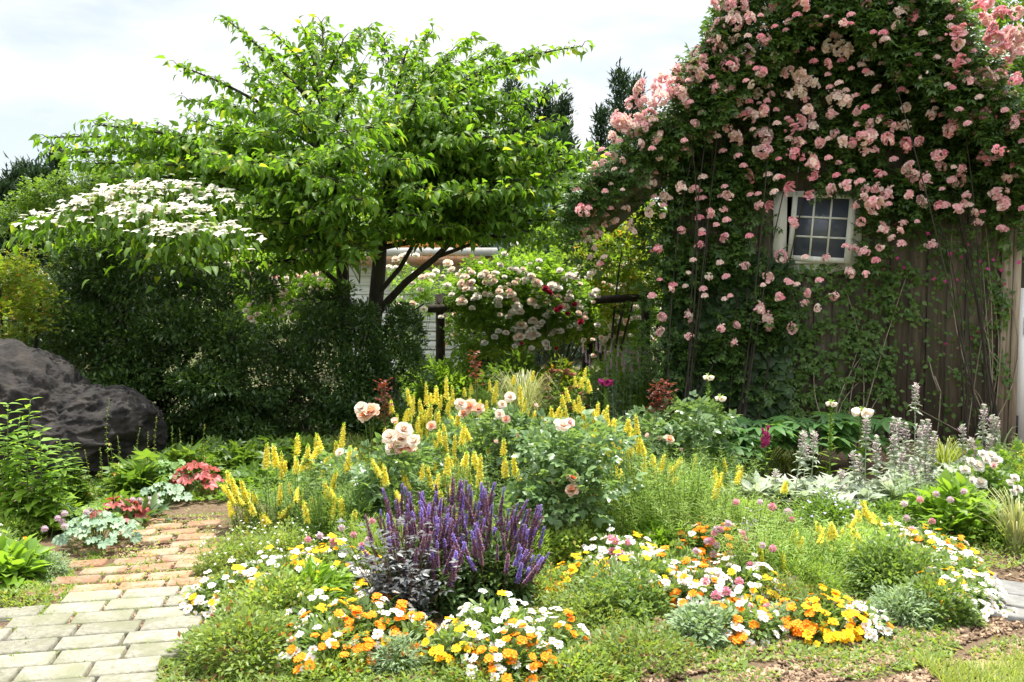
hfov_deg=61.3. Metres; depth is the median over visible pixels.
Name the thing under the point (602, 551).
zinnia clump
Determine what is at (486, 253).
white hut
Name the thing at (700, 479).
plant
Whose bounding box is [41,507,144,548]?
coral bells
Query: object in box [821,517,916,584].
plant
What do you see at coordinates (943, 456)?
ornamental grass
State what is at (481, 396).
leafy plant
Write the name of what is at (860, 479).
lambs ear
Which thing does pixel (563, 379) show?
leafy plant
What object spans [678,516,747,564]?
zinnia clump
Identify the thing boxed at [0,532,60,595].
plant
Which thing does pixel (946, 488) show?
plant
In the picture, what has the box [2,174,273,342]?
flowering dogwood
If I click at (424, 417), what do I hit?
toadflax clump
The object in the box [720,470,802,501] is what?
lambs ear
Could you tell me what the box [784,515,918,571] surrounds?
toadflax clump
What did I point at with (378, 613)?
zinnia clump
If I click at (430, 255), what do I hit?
roof creeper
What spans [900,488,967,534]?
globe clover
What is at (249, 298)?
tree
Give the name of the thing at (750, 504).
leafy plant
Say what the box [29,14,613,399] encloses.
dogwood tree
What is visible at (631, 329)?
rambling rose
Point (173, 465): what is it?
coral bells
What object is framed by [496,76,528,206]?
cypress tree
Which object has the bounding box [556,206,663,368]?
round shrub
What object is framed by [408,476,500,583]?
salvia plant
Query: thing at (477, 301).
rambling rose
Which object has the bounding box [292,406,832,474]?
ground cover
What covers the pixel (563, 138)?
broad conifer
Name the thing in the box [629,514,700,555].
grassy tuft
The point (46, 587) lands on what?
plant
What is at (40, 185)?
maple shrub
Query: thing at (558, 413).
toadflax clump
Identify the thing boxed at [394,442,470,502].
leafy plant
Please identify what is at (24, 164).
cypress tree
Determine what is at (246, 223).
backdrop tree
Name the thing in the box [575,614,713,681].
plant
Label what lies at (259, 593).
plant
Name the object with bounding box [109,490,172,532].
primula plant
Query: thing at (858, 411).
foxglove
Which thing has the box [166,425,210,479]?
tellima plant
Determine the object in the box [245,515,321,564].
plant
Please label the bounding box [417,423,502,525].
toadflax clump
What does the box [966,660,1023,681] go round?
lawn
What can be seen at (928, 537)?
zinnia clump
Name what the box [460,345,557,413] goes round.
leafy plant
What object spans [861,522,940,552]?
zinnia clump
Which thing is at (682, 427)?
hellebore
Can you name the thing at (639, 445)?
toadflax clump
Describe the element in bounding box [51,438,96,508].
phlox plant
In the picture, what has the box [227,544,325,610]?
zinnia clump
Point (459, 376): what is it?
leafy plant
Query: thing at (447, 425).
leafy plant
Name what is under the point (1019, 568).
bark chips
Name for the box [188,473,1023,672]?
ground cover
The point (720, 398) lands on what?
foxglove
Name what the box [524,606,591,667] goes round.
zinnia clump
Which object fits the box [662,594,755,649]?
plant
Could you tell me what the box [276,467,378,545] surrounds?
toadflax clump
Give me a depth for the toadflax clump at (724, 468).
6.09 m
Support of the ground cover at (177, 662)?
on the planting bed
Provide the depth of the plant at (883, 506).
5.60 m
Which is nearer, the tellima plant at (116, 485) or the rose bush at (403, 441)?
the rose bush at (403, 441)
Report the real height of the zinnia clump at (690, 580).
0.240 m
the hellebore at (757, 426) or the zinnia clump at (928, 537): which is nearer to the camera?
the zinnia clump at (928, 537)
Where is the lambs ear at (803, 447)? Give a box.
[739,430,840,509]
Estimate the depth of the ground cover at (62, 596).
4.35 m
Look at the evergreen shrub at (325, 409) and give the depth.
9.01 m
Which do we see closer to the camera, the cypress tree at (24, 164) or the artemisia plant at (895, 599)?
the artemisia plant at (895, 599)
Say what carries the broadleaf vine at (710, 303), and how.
attached to the garden shed
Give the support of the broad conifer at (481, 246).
on the ground at (577, 367)
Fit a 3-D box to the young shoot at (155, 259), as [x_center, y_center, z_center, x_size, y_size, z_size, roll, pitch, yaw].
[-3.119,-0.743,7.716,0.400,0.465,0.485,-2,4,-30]
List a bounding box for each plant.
[0,397,81,536]
[0,505,46,540]
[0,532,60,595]
[0,579,59,608]
[16,489,91,521]
[20,483,80,535]
[24,549,73,583]
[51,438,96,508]
[78,450,97,506]
[84,489,150,522]
[95,446,186,501]
[96,398,124,496]
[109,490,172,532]
[127,417,159,488]
[148,438,230,485]
[165,598,312,681]
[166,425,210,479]
[191,520,285,577]
[201,434,285,471]
[212,563,330,631]
[223,456,305,490]
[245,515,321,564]
[248,431,353,471]
[277,553,358,614]
[282,647,372,681]
[291,481,388,553]
[330,512,417,565]
[359,483,469,619]
[360,400,433,444]
[365,628,425,675]
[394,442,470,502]
[395,353,466,400]
[401,347,490,416]
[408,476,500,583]
[420,651,535,681]
[423,398,515,446]
[435,482,549,613]
[437,408,509,479]
[444,381,512,417]
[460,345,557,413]
[489,506,572,573]
[506,253,555,377]
[517,562,580,607]
[521,636,635,681]
[528,512,606,567]
[531,354,599,415]
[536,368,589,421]
[539,580,646,636]
[551,413,620,432]
[552,381,625,419]
[558,555,675,623]
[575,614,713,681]
[577,486,659,530]
[583,343,650,418]
[588,420,656,471]
[614,358,664,428]
[616,410,661,440]
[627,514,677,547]
[648,455,729,519]
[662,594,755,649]
[673,448,743,490]
[702,491,789,536]
[745,568,815,611]
[765,598,803,631]
[767,541,859,598]
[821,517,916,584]
[835,529,956,600]
[861,496,928,529]
[869,579,941,629]
[888,567,990,629]
[894,468,1005,546]
[959,495,1023,553]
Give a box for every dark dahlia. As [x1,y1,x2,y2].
[336,515,465,620]
[735,495,778,560]
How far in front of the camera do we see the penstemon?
6.65 m
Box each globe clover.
[305,518,375,571]
[607,535,630,563]
[693,520,747,566]
[701,577,786,612]
[732,499,795,537]
[747,542,797,589]
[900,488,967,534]
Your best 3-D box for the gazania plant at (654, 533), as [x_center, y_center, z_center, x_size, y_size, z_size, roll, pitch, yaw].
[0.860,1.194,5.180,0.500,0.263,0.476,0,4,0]
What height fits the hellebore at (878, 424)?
0.489 m
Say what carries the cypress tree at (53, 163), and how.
on the ground at (577, 367)
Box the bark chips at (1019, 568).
[484,510,1023,637]
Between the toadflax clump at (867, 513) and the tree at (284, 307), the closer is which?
the toadflax clump at (867, 513)
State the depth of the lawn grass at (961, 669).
3.44 m
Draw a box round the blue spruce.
[476,186,597,369]
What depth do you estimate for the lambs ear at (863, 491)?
5.84 m
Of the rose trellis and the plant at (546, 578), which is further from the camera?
the rose trellis
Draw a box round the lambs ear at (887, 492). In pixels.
[817,434,941,499]
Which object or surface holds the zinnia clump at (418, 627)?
on the planting bed
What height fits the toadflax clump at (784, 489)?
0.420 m
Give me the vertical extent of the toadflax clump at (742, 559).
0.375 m
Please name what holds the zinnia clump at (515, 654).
on the planting bed
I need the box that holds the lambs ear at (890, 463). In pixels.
[866,382,968,484]
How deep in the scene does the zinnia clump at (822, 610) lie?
3.79 m
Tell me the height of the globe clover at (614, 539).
0.247 m
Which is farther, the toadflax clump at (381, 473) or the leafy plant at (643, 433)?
the leafy plant at (643, 433)
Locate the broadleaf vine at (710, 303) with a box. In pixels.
[658,252,800,439]
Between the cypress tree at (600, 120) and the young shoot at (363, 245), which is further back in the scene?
the cypress tree at (600, 120)
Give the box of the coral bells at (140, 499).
[131,493,168,513]
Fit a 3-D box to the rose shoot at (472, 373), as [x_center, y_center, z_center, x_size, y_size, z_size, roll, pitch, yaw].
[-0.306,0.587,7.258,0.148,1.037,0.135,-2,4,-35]
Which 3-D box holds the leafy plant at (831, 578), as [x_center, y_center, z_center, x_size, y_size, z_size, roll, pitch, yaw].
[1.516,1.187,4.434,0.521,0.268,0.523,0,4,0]
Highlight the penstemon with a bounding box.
[758,423,770,477]
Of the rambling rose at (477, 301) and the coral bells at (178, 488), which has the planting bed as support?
the coral bells at (178, 488)
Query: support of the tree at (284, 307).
on the ground at (577, 367)
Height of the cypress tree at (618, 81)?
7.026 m
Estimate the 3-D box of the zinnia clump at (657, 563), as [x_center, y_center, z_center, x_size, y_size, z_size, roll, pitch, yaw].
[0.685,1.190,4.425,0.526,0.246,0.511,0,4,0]
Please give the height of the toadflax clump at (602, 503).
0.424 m
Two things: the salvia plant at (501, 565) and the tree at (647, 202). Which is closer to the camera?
the salvia plant at (501, 565)
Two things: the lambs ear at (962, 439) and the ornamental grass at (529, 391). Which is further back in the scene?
the ornamental grass at (529, 391)
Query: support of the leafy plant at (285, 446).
on the planting bed
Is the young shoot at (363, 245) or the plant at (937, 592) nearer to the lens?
the plant at (937, 592)
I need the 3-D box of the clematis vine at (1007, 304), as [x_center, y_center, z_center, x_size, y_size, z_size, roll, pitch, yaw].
[4.155,-0.429,8.414,1.496,2.935,0.187,1,4,10]
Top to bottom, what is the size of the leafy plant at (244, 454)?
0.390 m
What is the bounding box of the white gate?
[1015,288,1023,441]
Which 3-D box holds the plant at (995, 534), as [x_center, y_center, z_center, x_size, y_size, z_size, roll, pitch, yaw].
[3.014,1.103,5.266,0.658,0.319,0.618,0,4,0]
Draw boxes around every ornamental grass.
[484,369,566,431]
[901,436,973,471]
[954,486,1023,551]
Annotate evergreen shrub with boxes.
[0,229,296,444]
[232,275,437,438]
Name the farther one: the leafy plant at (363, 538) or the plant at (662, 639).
the leafy plant at (363, 538)
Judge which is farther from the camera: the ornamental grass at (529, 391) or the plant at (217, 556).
the ornamental grass at (529, 391)
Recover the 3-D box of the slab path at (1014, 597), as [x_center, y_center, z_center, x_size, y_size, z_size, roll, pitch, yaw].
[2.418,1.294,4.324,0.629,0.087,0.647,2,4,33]
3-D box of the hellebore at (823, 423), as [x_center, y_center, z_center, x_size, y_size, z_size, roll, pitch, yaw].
[2.527,0.865,7.209,0.836,0.493,0.904,2,4,30]
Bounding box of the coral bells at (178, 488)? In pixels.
[140,481,192,505]
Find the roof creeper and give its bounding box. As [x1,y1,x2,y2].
[387,240,477,271]
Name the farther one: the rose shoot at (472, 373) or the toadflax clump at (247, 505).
the rose shoot at (472, 373)
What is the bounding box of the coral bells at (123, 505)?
[87,495,150,522]
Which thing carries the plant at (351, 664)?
on the planting bed
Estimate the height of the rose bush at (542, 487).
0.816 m
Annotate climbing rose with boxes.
[551,0,750,421]
[698,0,895,428]
[843,0,1023,450]
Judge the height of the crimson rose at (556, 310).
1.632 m
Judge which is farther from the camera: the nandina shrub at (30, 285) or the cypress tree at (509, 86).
the cypress tree at (509, 86)
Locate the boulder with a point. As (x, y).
(73, 403)
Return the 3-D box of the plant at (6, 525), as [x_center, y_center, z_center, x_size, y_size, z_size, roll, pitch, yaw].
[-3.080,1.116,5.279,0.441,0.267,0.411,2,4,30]
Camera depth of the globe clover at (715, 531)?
4.52 m
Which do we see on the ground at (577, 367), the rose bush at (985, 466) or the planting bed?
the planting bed
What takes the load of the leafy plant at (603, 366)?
on the ground at (577, 367)
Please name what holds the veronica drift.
on the planting bed
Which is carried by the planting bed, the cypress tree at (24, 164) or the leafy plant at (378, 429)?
the leafy plant at (378, 429)
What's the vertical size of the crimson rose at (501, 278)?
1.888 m
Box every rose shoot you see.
[373,378,392,470]
[468,351,482,417]
[647,378,677,440]
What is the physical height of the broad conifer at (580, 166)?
4.972 m
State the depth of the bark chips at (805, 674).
3.54 m
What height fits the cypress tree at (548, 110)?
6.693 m
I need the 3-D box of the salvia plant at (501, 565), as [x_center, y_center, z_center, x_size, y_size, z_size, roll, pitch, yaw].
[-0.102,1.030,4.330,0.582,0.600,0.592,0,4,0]
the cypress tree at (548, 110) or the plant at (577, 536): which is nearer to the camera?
the plant at (577, 536)
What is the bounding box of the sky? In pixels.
[0,0,1023,290]
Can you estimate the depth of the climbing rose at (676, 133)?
8.52 m
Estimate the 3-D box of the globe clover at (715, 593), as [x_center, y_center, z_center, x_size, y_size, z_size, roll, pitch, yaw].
[1.096,1.202,4.038,0.432,0.207,0.087,0,4,0]
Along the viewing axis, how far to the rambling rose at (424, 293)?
11.96 m
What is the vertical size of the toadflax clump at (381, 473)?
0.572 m
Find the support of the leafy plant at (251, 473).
on the planting bed
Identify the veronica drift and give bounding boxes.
[555,337,664,422]
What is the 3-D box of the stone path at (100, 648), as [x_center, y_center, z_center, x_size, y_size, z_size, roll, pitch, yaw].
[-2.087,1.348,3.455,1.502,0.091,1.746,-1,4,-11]
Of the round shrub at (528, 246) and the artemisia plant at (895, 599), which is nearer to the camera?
the artemisia plant at (895, 599)
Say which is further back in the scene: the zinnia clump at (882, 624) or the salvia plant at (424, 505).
the salvia plant at (424, 505)
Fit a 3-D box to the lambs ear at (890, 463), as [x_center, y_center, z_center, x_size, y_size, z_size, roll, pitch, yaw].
[3.065,0.727,6.558,0.717,0.844,0.827,2,4,33]
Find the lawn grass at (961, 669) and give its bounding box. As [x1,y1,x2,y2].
[901,638,1023,681]
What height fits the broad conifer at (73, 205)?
4.479 m
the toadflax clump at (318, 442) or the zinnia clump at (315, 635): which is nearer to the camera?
the zinnia clump at (315, 635)
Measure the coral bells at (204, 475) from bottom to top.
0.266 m
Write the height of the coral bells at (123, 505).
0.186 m
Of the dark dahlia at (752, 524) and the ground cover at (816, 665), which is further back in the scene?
the dark dahlia at (752, 524)
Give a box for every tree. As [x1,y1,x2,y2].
[0,162,36,278]
[0,171,42,337]
[2,151,42,253]
[20,155,78,355]
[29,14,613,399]
[37,140,90,350]
[122,173,370,345]
[169,193,326,330]
[229,177,379,325]
[353,173,428,247]
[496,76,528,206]
[516,86,536,182]
[528,79,561,350]
[546,99,560,133]
[550,86,580,148]
[586,102,612,158]
[604,56,637,347]
[624,68,657,347]
[640,190,667,326]
[966,0,1023,287]
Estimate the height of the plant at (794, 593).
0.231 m
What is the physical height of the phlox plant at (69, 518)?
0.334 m
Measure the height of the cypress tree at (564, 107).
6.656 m
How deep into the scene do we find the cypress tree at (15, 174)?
16.20 m
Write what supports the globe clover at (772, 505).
on the planting bed
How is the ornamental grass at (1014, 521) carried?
on the planting bed
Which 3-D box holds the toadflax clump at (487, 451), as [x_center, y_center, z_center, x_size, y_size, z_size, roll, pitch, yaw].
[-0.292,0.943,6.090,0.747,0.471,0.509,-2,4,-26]
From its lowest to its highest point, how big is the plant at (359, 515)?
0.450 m
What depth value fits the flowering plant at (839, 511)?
5.48 m
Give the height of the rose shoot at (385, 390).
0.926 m
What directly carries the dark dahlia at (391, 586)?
on the planting bed
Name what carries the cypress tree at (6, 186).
on the ground at (577, 367)
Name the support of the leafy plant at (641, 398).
on the planting bed
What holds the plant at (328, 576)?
on the planting bed
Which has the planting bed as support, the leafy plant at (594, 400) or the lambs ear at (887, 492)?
the lambs ear at (887, 492)
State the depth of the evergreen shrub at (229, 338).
8.30 m
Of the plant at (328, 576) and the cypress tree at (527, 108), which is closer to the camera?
the plant at (328, 576)
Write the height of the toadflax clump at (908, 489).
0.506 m
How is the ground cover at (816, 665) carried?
on the planting bed
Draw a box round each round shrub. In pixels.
[485,181,636,376]
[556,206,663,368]
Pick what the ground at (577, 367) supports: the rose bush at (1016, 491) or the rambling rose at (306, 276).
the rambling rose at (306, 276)
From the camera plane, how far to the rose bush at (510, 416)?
5.88 m
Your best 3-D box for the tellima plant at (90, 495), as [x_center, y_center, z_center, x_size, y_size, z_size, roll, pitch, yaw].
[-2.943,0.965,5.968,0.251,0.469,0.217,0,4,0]
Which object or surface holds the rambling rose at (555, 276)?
on the gravel path
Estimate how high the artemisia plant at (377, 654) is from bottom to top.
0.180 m
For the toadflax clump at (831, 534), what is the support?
on the planting bed
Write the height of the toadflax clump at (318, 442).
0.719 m
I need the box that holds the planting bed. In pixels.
[0,426,1023,681]
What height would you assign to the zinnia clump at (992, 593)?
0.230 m
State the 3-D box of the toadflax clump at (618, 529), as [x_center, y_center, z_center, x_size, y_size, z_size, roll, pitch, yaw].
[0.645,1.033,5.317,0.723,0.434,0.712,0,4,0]
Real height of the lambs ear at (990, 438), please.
0.690 m
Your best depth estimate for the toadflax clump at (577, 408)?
6.39 m
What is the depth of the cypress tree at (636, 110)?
21.11 m
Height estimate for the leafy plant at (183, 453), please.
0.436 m
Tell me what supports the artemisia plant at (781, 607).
on the planting bed
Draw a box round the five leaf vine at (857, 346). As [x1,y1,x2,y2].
[762,263,925,442]
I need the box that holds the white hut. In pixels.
[349,248,497,371]
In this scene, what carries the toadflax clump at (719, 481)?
on the planting bed
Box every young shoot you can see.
[139,233,187,281]
[322,230,380,283]
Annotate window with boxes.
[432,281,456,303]
[773,190,861,273]
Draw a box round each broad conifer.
[54,172,175,342]
[426,199,506,360]
[523,121,593,358]
[549,145,664,358]
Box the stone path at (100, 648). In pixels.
[0,584,203,681]
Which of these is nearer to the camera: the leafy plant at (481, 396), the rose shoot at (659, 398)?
the rose shoot at (659, 398)
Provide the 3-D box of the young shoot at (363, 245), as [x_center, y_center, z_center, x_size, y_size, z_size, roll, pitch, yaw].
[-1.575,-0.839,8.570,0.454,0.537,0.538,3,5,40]
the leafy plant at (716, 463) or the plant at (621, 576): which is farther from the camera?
the leafy plant at (716, 463)
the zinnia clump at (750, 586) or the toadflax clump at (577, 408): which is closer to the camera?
the zinnia clump at (750, 586)
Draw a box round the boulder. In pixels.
[0,338,167,484]
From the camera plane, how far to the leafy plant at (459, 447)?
6.90 m
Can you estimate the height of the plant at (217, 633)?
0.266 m
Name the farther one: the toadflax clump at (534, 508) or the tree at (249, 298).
the tree at (249, 298)
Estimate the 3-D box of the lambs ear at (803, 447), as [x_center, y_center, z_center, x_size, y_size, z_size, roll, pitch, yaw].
[1.924,0.896,6.046,0.723,0.584,0.582,2,4,25]
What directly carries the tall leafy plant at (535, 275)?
on the gravel path
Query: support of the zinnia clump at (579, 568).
on the planting bed
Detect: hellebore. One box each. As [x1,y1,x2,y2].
[653,409,754,442]
[692,433,773,473]
[699,415,821,474]
[764,415,868,473]
[810,411,914,467]
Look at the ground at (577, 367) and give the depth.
17.63 m
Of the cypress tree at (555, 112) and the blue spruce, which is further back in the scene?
the cypress tree at (555, 112)
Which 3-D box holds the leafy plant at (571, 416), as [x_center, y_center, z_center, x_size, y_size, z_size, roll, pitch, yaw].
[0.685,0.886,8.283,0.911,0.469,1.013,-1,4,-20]
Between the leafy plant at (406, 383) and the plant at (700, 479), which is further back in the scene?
the leafy plant at (406, 383)
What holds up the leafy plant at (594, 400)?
on the ground at (577, 367)
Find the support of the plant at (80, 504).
on the planting bed
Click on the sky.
(63, 63)
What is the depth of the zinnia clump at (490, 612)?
3.74 m
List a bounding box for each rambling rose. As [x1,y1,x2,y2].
[207,248,336,390]
[383,252,466,358]
[386,260,440,369]
[436,254,549,370]
[501,242,611,375]
[572,254,662,366]
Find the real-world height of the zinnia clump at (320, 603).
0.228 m
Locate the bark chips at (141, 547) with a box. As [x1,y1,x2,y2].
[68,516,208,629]
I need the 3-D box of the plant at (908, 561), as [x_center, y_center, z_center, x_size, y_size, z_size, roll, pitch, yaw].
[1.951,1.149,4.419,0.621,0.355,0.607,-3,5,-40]
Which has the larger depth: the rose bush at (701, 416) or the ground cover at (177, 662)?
the rose bush at (701, 416)
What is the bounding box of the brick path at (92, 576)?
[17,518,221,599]
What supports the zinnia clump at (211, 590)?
on the planting bed
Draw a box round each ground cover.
[0,547,107,674]
[50,430,376,504]
[154,651,643,681]
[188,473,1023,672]
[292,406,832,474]
[521,609,958,671]
[622,633,1023,681]
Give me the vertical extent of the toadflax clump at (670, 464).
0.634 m
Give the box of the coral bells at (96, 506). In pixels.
[65,502,122,544]
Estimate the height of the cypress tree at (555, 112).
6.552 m
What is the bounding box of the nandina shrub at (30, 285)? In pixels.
[0,243,74,347]
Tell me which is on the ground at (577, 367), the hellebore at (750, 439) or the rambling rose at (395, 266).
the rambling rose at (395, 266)
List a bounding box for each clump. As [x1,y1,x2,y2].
[0,523,26,540]
[179,559,258,617]
[219,433,351,535]
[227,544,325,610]
[270,605,392,677]
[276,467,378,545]
[284,533,381,594]
[285,586,348,629]
[313,422,418,515]
[317,587,429,661]
[369,450,492,533]
[377,375,461,481]
[382,608,438,656]
[414,443,516,491]
[414,617,489,673]
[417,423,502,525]
[434,371,534,447]
[437,589,547,659]
[461,618,570,681]
[480,487,581,548]
[483,437,562,533]
[513,405,594,454]
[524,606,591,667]
[545,551,615,595]
[553,471,624,528]
[559,367,627,486]
[565,466,673,545]
[581,527,661,567]
[591,423,681,511]
[603,441,724,528]
[604,545,687,599]
[607,412,680,526]
[648,537,715,570]
[652,476,740,554]
[653,561,740,610]
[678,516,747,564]
[679,434,762,503]
[681,470,806,543]
[692,553,785,607]
[704,595,792,645]
[707,505,829,587]
[731,502,870,580]
[769,583,873,646]
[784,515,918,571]
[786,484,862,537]
[825,598,898,642]
[844,500,934,533]
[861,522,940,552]
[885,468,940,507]
[888,523,974,567]
[913,566,1017,621]
[919,544,1000,583]
[978,433,1023,483]
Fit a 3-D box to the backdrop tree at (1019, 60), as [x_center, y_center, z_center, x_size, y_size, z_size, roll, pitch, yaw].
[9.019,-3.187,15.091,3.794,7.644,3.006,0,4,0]
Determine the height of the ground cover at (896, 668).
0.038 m
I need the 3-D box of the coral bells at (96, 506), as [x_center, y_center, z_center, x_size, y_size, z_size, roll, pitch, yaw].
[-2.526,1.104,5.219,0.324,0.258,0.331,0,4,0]
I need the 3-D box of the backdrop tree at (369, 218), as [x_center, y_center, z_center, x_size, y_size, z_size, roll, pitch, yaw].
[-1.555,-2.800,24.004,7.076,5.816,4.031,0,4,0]
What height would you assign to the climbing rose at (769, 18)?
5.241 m
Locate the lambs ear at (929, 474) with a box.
[873,419,974,489]
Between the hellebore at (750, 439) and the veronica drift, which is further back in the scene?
the veronica drift
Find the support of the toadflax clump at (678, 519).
on the planting bed
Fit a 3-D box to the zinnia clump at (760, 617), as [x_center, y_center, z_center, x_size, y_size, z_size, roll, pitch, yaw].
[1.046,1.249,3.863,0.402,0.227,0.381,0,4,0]
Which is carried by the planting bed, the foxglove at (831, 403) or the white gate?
the foxglove at (831, 403)
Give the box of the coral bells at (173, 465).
[149,457,194,486]
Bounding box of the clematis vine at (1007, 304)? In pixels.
[858,152,1020,446]
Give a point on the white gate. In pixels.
(1020, 408)
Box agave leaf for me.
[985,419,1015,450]
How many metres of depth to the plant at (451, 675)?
3.40 m
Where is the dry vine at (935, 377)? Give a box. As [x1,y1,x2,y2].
[928,215,998,431]
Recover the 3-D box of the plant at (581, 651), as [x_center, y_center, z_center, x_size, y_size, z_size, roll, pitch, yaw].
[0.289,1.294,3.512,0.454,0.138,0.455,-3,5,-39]
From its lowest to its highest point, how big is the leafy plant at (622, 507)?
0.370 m
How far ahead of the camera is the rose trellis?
11.15 m
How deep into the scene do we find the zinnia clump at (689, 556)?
4.61 m
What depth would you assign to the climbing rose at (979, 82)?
8.02 m
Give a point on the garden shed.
(825, 226)
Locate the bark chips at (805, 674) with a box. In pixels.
[637,612,1023,681]
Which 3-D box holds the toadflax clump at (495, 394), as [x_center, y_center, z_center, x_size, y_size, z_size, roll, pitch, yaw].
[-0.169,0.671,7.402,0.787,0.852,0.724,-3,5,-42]
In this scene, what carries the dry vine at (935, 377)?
attached to the garden shed
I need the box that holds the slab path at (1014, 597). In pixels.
[956,568,1023,621]
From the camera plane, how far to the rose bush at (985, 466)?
5.68 m
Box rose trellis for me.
[428,294,649,400]
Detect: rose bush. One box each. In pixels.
[298,401,472,533]
[416,392,583,517]
[498,409,647,535]
[597,388,741,496]
[948,437,1023,502]
[987,456,1023,542]
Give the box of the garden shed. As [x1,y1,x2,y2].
[588,2,1023,446]
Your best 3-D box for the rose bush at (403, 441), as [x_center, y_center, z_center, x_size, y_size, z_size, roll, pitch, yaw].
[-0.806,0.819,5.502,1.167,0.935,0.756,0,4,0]
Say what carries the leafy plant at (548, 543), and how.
on the planting bed
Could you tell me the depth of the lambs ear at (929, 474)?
6.16 m
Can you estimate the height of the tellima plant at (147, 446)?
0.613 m
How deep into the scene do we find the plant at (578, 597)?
3.98 m
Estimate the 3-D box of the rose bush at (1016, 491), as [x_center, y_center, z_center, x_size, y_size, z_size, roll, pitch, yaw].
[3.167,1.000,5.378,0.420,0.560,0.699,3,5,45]
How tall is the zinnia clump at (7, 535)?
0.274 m
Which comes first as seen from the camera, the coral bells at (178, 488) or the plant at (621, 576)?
the plant at (621, 576)
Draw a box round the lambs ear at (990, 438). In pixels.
[937,404,1011,473]
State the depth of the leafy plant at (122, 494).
5.84 m
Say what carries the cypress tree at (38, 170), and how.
on the ground at (577, 367)
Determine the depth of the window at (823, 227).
8.57 m
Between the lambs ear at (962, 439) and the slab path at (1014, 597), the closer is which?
the slab path at (1014, 597)
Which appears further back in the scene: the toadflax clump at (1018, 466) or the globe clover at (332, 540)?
the toadflax clump at (1018, 466)
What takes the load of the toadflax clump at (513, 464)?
on the planting bed
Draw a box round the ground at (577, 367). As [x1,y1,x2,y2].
[75,294,811,424]
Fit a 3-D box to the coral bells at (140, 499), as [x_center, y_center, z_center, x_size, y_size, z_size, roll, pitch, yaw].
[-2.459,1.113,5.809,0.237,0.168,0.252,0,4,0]
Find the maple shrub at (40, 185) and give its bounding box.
[0,160,200,378]
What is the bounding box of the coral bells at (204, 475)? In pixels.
[170,460,224,490]
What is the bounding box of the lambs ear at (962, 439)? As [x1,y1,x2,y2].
[938,424,1004,491]
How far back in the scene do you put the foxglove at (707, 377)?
6.78 m
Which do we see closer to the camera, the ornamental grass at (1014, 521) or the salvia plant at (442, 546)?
the salvia plant at (442, 546)
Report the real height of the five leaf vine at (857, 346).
1.802 m
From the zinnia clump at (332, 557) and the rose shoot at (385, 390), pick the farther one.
the rose shoot at (385, 390)
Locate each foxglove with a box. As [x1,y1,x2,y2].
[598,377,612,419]
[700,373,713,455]
[708,393,729,483]
[818,399,839,474]
[846,406,874,484]
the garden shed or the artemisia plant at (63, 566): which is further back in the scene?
the garden shed
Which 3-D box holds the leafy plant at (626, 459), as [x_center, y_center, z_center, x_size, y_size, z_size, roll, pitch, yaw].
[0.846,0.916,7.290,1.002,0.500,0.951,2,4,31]
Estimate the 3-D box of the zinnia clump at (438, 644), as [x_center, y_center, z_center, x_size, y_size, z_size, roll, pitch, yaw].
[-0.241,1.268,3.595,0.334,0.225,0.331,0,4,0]
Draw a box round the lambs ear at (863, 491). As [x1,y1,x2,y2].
[781,474,892,518]
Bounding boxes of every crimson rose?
[495,263,516,354]
[520,282,583,368]
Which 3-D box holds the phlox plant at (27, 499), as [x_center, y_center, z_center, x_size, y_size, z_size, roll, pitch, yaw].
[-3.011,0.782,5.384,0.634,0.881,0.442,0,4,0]
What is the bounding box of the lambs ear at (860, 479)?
[801,415,914,509]
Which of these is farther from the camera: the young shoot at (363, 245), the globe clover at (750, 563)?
the young shoot at (363, 245)
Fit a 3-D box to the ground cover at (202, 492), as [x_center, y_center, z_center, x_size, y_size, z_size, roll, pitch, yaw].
[-2.862,1.032,7.524,3.873,0.086,3.197,0,4,0]
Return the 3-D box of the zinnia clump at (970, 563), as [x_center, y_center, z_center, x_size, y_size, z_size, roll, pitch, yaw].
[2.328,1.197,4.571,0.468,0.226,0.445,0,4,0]

